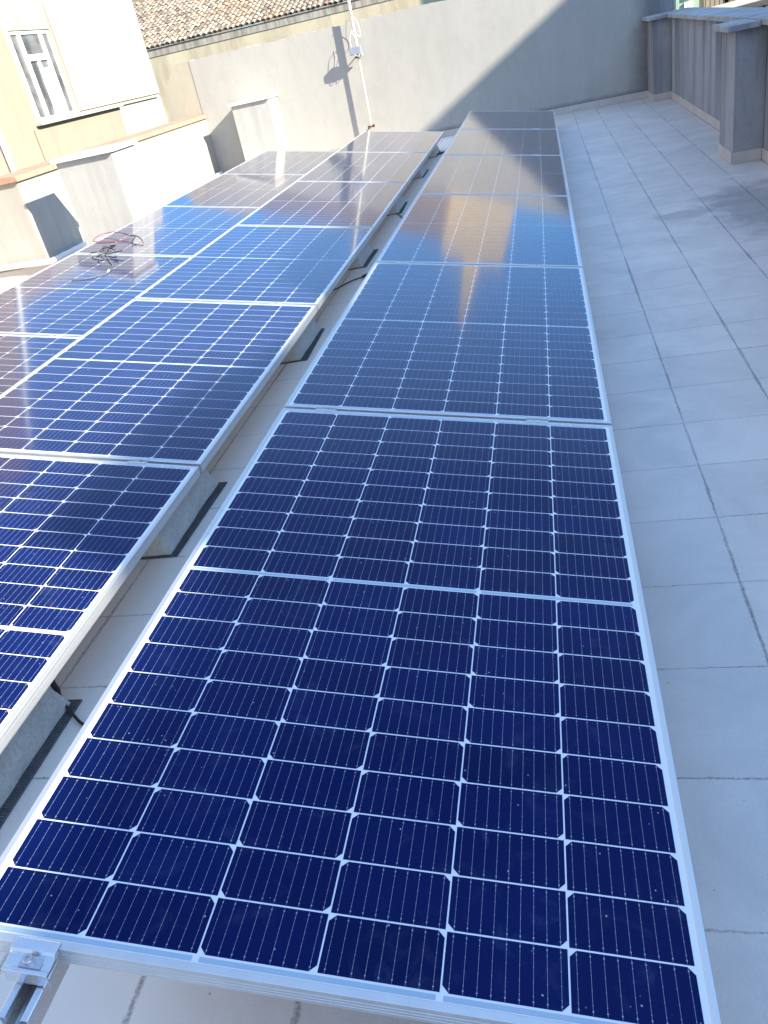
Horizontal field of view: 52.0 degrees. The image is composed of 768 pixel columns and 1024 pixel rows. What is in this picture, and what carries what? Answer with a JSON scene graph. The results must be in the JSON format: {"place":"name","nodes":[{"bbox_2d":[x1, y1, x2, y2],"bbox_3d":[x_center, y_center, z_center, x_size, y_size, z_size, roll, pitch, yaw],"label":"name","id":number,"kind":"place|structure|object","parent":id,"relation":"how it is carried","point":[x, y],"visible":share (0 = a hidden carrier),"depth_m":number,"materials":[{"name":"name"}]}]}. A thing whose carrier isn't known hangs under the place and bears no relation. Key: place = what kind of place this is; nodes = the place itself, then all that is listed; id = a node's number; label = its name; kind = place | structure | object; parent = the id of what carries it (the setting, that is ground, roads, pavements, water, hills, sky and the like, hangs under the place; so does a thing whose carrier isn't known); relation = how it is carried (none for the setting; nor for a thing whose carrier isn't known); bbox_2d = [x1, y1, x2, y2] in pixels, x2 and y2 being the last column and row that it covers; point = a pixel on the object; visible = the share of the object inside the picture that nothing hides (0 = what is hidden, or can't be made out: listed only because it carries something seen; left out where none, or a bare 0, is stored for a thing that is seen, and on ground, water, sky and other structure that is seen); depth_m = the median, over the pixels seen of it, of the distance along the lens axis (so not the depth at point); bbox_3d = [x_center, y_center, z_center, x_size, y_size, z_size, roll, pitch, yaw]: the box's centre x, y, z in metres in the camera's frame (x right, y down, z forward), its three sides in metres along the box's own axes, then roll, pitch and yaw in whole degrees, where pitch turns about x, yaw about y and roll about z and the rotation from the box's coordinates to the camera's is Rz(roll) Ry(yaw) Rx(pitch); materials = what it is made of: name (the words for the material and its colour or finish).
{"place":"outdoors","nodes":[
{"label":"outdoors","id":0,"kind":"place"},
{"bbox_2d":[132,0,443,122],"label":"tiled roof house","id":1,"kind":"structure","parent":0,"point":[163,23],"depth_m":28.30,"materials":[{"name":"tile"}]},
{"bbox_2d":[0,97,767,1023],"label":"terrace floor","id":2,"kind":"structure","parent":0,"point":[670,209],"depth_m":2.46,"materials":[{"name":"grey tile"}]},
{"bbox_2d":[0,961,69,1023],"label":"mounting rail","id":3,"kind":"object","parent":2,"relation":"on","point":[25,1003],"visible":0.2,"depth_m":1.09,"materials":[{"name":"metal"}]},
{"bbox_2d":[1,935,60,986],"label":"end clamp","id":4,"kind":"object","parent":3,"relation":"attached to","point":[29,960],"visible":1,"depth_m":1.08,"materials":[{"name":"metal"}]},
{"bbox_2d":[315,406,336,411],"bbox_3d":[-0.188,-0.322,2.572,0.068,0.038,0.033,4,33,8],"label":"clamp","id":5,"kind":"object","parent":3,"relation":"attached to","point":[326,408],"visible":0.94,"depth_m":2.57,"materials":[{"name":"metal"}]},
{"bbox_2d":[0,408,721,1023],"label":"solar panel","id":6,"kind":"object","parent":3,"relation":"on","point":[376,722],"visible":1,"depth_m":1.36,"materials":[{"name":"glass"}]},
{"bbox_2d":[284,262,611,424],"bbox_3d":[0.330,-0.766,3.255,1.048,0.035,1.758,4,33,8],"label":"solar panel","id":7,"kind":"object","parent":3,"relation":"on","point":[506,342],"visible":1,"depth_m":3.00,"materials":[{"name":"blue glass"}]},
{"bbox_2d":[418,155,569,195],"bbox_3d":[0.897,-2.657,6.203,1.048,0.035,1.758,4,33,8],"label":"solar panel","id":8,"kind":"object","parent":3,"relation":"on","point":[541,175],"visible":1,"depth_m":6.07,"materials":[{"name":"blue glass"}]},
{"bbox_2d":[459,111,557,128],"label":"solar panel","id":9,"kind":"object","parent":3,"relation":"on","point":[510,120],"visible":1,"depth_m":9.06,"materials":[{"name":"blue glass"}]},
{"bbox_2d":[0,699,81,827],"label":"rubber mat","id":10,"kind":"object","parent":2,"relation":"on","point":[48,744],"visible":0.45,"depth_m":1.92,"materials":[{"name":"black rubber"}]},
{"bbox_2d":[0,687,69,807],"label":"ballast block","id":11,"kind":"object","parent":10,"relation":"on","point":[28,740],"depth_m":1.94,"materials":[{"name":"concrete"}]},
{"label":"rail","id":12,"kind":"object","parent":11,"relation":"on","visible":0},
{"bbox_2d":[127,458,148,463],"bbox_3d":[-0.864,-0.165,2.776,0.068,0.038,0.033,4,33,8],"label":"clamp","id":13,"kind":"object","parent":12,"relation":"attached to","point":[139,460],"visible":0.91,"depth_m":2.77,"materials":[{"name":"metal"}]},
{"bbox_2d":[0,299,316,472],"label":"solar panel","id":14,"kind":"object","parent":12,"relation":"on","point":[170,382],"visible":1,"depth_m":3.35,"materials":[{"name":"blue glass"}]},
{"bbox_2d":[134,225,373,310],"bbox_3d":[-0.732,-1.603,5.031,1.048,0.035,1.758,4,33,8],"label":"solar panel","id":15,"kind":"object","parent":12,"relation":"on","point":[295,265],"visible":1,"depth_m":4.86,"materials":[{"name":"blue glass"}]},
{"bbox_2d":[235,181,406,231],"bbox_3d":[-0.448,-2.548,6.505,1.048,0.035,1.758,4,33,8],"label":"solar panel","id":16,"kind":"object","parent":12,"relation":"on","point":[334,204],"visible":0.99,"depth_m":6.37,"materials":[{"name":"blue glass"}]},
{"bbox_2d":[296,152,428,185],"bbox_3d":[-0.164,-3.494,7.979,1.048,0.035,1.758,4,33,8],"label":"solar panel","id":17,"kind":"object","parent":12,"relation":"on","point":[369,166],"visible":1,"depth_m":7.87,"materials":[{"name":"blue glass"}]},
{"bbox_2d":[336,131,444,154],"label":"solar panel","id":18,"kind":"object","parent":12,"relation":"on","point":[396,141],"visible":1,"depth_m":9.38,"materials":[{"name":"blue glass"}]},
{"bbox_2d":[50,679,83,725],"bbox_3d":[-0.808,0.462,2.003,0.028,0.160,0.514,-34,36,-32],"label":"black cable","id":19,"kind":"object","parent":2,"relation":"on","point":[55,686],"visible":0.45,"depth_m":2.07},
{"bbox_2d":[0,115,219,283],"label":"coped wall","id":20,"kind":"structure","parent":2,"relation":"on","point":[38,220],"depth_m":8.09,"materials":[{"name":"paint"}]},
{"bbox_2d":[49,139,154,245],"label":"rendered pillar","id":21,"kind":"structure","parent":20,"relation":"attached to","point":[106,189],"depth_m":7.21,"materials":[{"name":"beige paint"}]},
{"bbox_2d":[0,171,222,270],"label":"ledge","id":22,"kind":"object","parent":20,"relation":"attached to","point":[64,254],"visible":0.79,"depth_m":8.00,"materials":[{"name":"white paint"}]},
{"bbox_2d":[141,482,226,558],"bbox_3d":[-0.845,0.031,2.897,0.403,0.004,0.498,-4,31,15],"label":"rubber mat","id":23,"kind":"object","parent":2,"relation":"on","point":[205,508],"visible":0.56,"depth_m":2.82,"materials":[{"name":"black rubber"}]},
{"bbox_2d":[142,469,217,556],"bbox_3d":[-0.864,-0.057,2.841,0.343,0.207,0.483,-5,31,14],"label":"ballast block","id":24,"kind":"object","parent":23,"relation":"on","point":[169,536],"depth_m":2.78,"materials":[{"name":"concrete"}]},
{"bbox_2d":[228,93,289,160],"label":"rendered pillar","id":25,"kind":"structure","parent":2,"relation":"on","point":[259,125],"depth_m":11.23,"materials":[{"name":"beige paint"}]},
{"bbox_2d":[280,328,324,363],"bbox_3d":[-0.567,-0.903,4.354,0.403,0.004,0.498,-6,31,12],"label":"rubber mat","id":26,"kind":"object","parent":2,"relation":"on","point":[307,354],"visible":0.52,"depth_m":4.23,"materials":[{"name":"black rubber"}]},
{"bbox_2d":[281,318,320,362],"bbox_3d":[-0.583,-0.995,4.305,0.342,0.206,0.482,-5,31,14],"label":"ballast block","id":27,"kind":"object","parent":26,"relation":"on","point":[302,344],"depth_m":4.23,"materials":[{"name":"concrete"}]},
{"bbox_2d":[333,273,367,289],"bbox_3d":[-0.270,-1.542,5.252,0.465,0.063,0.105,-21,31,-14],"label":"black cable","id":28,"kind":"object","parent":2,"relation":"on","point":[363,276],"visible":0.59,"depth_m":5.29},
{"bbox_2d":[348,249,378,269],"bbox_3d":[-0.277,-1.855,5.837,0.403,0.004,0.498,-4,31,14],"label":"rubber mat","id":29,"kind":"object","parent":2,"relation":"on","point":[371,256],"visible":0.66,"depth_m":5.75,"materials":[{"name":"black rubber"}]},
{"bbox_2d":[348,240,373,268],"bbox_3d":[-0.299,-1.942,5.782,0.342,0.206,0.482,-5,31,14],"label":"ballast block","id":30,"kind":"object","parent":29,"relation":"on","point":[362,257],"depth_m":5.68,"materials":[{"name":"concrete"}]},
{"bbox_2d":[386,202,407,215],"bbox_3d":[-0.003,-2.790,7.297,0.403,0.004,0.498,-5,31,13],"label":"rubber mat","id":31,"kind":"object","parent":2,"relation":"on","point":[402,208],"visible":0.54,"depth_m":7.17,"materials":[{"name":"black rubber"}]},
{"bbox_2d":[387,194,404,214],"bbox_3d":[-0.017,-2.881,7.244,0.343,0.207,0.483,-5,31,14],"label":"ballast block","id":32,"kind":"object","parent":31,"relation":"on","point":[398,205],"depth_m":7.12,"materials":[{"name":"concrete"}]},
{"bbox_2d":[642,13,671,101],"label":"parapet pillar","id":33,"kind":"structure","parent":2,"relation":"on","point":[659,53],"depth_m":9.93,"materials":[{"name":"grey stone"}]},
{"bbox_2d":[660,7,767,162],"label":"parapet wall","id":34,"kind":"structure","parent":2,"relation":"attached to","point":[696,62],"depth_m":8.05,"materials":[{"name":"grey paint"}]},
{"bbox_2d":[712,19,767,163],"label":"parapet pillar","id":35,"kind":"structure","parent":2,"relation":"on","point":[744,42],"depth_m":5.90,"materials":[{"name":"grey stone"}]},
{"label":"rail","id":36,"kind":"object","parent":2,"relation":"on","visible":0},
{"bbox_2d":[375,194,582,266],"bbox_3d":[0.613,-1.712,4.729,1.048,0.035,1.758,4,33,8],"label":"solar panel","id":37,"kind":"object","parent":36,"relation":"on","point":[517,230],"visible":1,"depth_m":4.55,"materials":[{"name":"blue glass"}]},
{"bbox_2d":[443,129,561,154],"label":"solar panel","id":38,"kind":"object","parent":36,"relation":"on","point":[503,141],"visible":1,"depth_m":7.57,"materials":[{"name":"blue glass"}]},
{"bbox_2d":[530,264,543,266],"bbox_3d":[0.765,-1.219,3.948,0.068,0.038,0.033,4,33,8],"label":"clamp","id":39,"kind":"object","parent":36,"relation":"attached to","point":[537,265],"visible":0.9,"depth_m":3.94,"materials":[{"name":"metal"}]},
{"bbox_2d":[526,417,548,422],"bbox_3d":[0.481,-0.274,2.474,0.068,0.038,0.033,4,33,8],"label":"clamp","id":40,"kind":"object","parent":36,"relation":"attached to","point":[537,419],"visible":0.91,"depth_m":2.47,"materials":[{"name":"metal"}]},
{"label":"rail","id":41,"kind":"object","parent":2,"relation":"on","visible":0},
{"bbox_2d":[49,334,61,336],"bbox_3d":[-1.916,-1.014,4.596,0.068,0.038,0.033,4,33,8],"label":"clamp","id":42,"kind":"object","parent":41,"relation":"attached to","point":[55,335],"visible":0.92,"depth_m":4.59,"materials":[{"name":"metal"}]},
{"bbox_2d":[713,0,767,6],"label":"building","id":43,"kind":"structure","parent":0,"point":[749,3],"depth_m":15.30,"materials":[{"name":"beige paint"}]},
{"label":"ground","id":44,"kind":"structure","parent":0,"visible":0},
{"bbox_2d":[0,0,167,175],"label":"apartment building","id":45,"kind":"structure","parent":44,"relation":"on","point":[76,75],"depth_m":13.56,"materials":[{"name":"white paint"}]},
{"bbox_2d":[8,29,76,121],"bbox_3d":[-5.608,-7.183,12.947,0.060,1.286,1.254,-5,31,14],"label":"window","id":46,"kind":"structure","parent":45,"relation":"in","point":[37,57],"depth_m":12.94,"materials":[{"name":"white paint"}]},
{"bbox_2d":[131,0,225,50],"bbox_3d":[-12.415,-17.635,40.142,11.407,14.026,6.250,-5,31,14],"label":"tiled roof","id":47,"kind":"structure","parent":44,"relation":"on","point":[168,45],"depth_m":34.22,"materials":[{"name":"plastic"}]},
{"bbox_2d":[164,0,673,172],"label":"boundary wall","id":48,"kind":"structure","parent":44,"relation":"on","point":[447,66],"depth_m":10.89,"materials":[{"name":"paint"}]},
{"bbox_2d":[346,0,374,128],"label":"antenna mast","id":49,"kind":"object","parent":48,"relation":"attached to","point":[356,50],"visible":1,"depth_m":10.77,"materials":[{"name":"metal"}]},
{"bbox_2d":[674,0,698,9],"bbox_3d":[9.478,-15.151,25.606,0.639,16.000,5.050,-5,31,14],"label":"green house","id":50,"kind":"structure","parent":44,"relation":"on","point":[679,4],"depth_m":22.95,"materials":[{"name":"white paint"}]},
{"bbox_2d":[684,1,691,7],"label":"window","id":51,"kind":"structure","parent":50,"relation":"in","point":[688,4],"depth_m":22.93,"materials":[{"name":"white paint"}]},
{"bbox_2d":[699,0,734,6],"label":"cream house","id":52,"kind":"structure","parent":44,"relation":"on","point":[707,3],"depth_m":23.62,"materials":[{"name":"paint"}]},
{"bbox_3d":[0.276,-3.750,8.797,0.403,0.004,0.498,-5,31,14],"label":"rubber mat","id":53,"kind":"object","parent":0,"visible":0},
{"bbox_2d":[413,164,426,178],"bbox_3d":[0.271,-3.840,8.739,0.343,0.206,0.482,-5,31,14],"label":"ballast block","id":54,"kind":"object","parent":53,"relation":"on","point":[421,171],"depth_m":8.59,"materials":[{"name":"concrete"}]},
{"label":"rail","id":55,"kind":"object","parent":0,"visible":0},
{"bbox_2d":[0,334,78,394],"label":"solar panel","id":56,"kind":"object","parent":55,"relation":"on","point":[22,356],"visible":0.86,"depth_m":4.36,"materials":[{"name":"blue glass"}]},
{"bbox_2d":[0,254,189,336],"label":"solar panel","id":57,"kind":"object","parent":55,"relation":"on","point":[50,299],"visible":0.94,"depth_m":5.31,"materials":[{"name":"blue glass"}]},
{"bbox_2d":[69,245,122,279],"bbox_3d":[-2.124,-1.871,5.880,0.260,0.106,0.811,-12,30,2],"label":"loose cable","id":58,"kind":"object","parent":57,"relation":"on","point":[106,254],"visible":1,"depth_m":6.06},
{"bbox_2d":[73,206,257,256],"bbox_3d":[-1.783,-2.452,6.851,1.048,0.035,1.758,4,33,8],"label":"solar panel","id":59,"kind":"object","parent":55,"relation":"on","point":[176,230],"visible":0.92,"depth_m":6.75,"materials":[{"name":"blue glass"}]},
{"bbox_2d":[93,232,143,243],"bbox_3d":[-2.166,-2.259,6.511,0.516,0.101,0.241,1,33,22],"label":"loose cable","id":60,"kind":"object","parent":59,"relation":"on","point":[119,240],"visible":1,"depth_m":6.47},
{"bbox_2d":[163,174,302,207],"bbox_3d":[-1.500,-3.397,8.325,1.048,0.035,1.758,4,33,8],"label":"solar panel","id":61,"kind":"object","parent":55,"relation":"on","point":[243,190],"visible":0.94,"depth_m":8.23,"materials":[{"name":"blue glass"}]},
{"bbox_2d":[223,151,335,174],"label":"solar panel","id":62,"kind":"object","parent":55,"relation":"on","point":[287,162],"visible":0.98,"depth_m":9.71,"materials":[{"name":"blue glass"}]},
{"bbox_3d":[0.499,-4.506,9.978,0.403,0.004,0.498,-5,31,14],"label":"rubber mat","id":63,"kind":"object","parent":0,"visible":0},
{"bbox_2d":[428,145,439,157],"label":"ballast block","id":64,"kind":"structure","parent":63,"relation":"on","point":[435,152],"depth_m":9.76,"materials":[{"name":"concrete"}]},
{"label":"rail","id":65,"kind":"object","parent":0,"visible":0},
{"bbox_2d":[0,453,199,753],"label":"solar panel","id":66,"kind":"object","parent":65,"relation":"on","point":[77,537],"visible":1,"depth_m":2.33,"materials":[{"name":"blue glass"}]}
]}

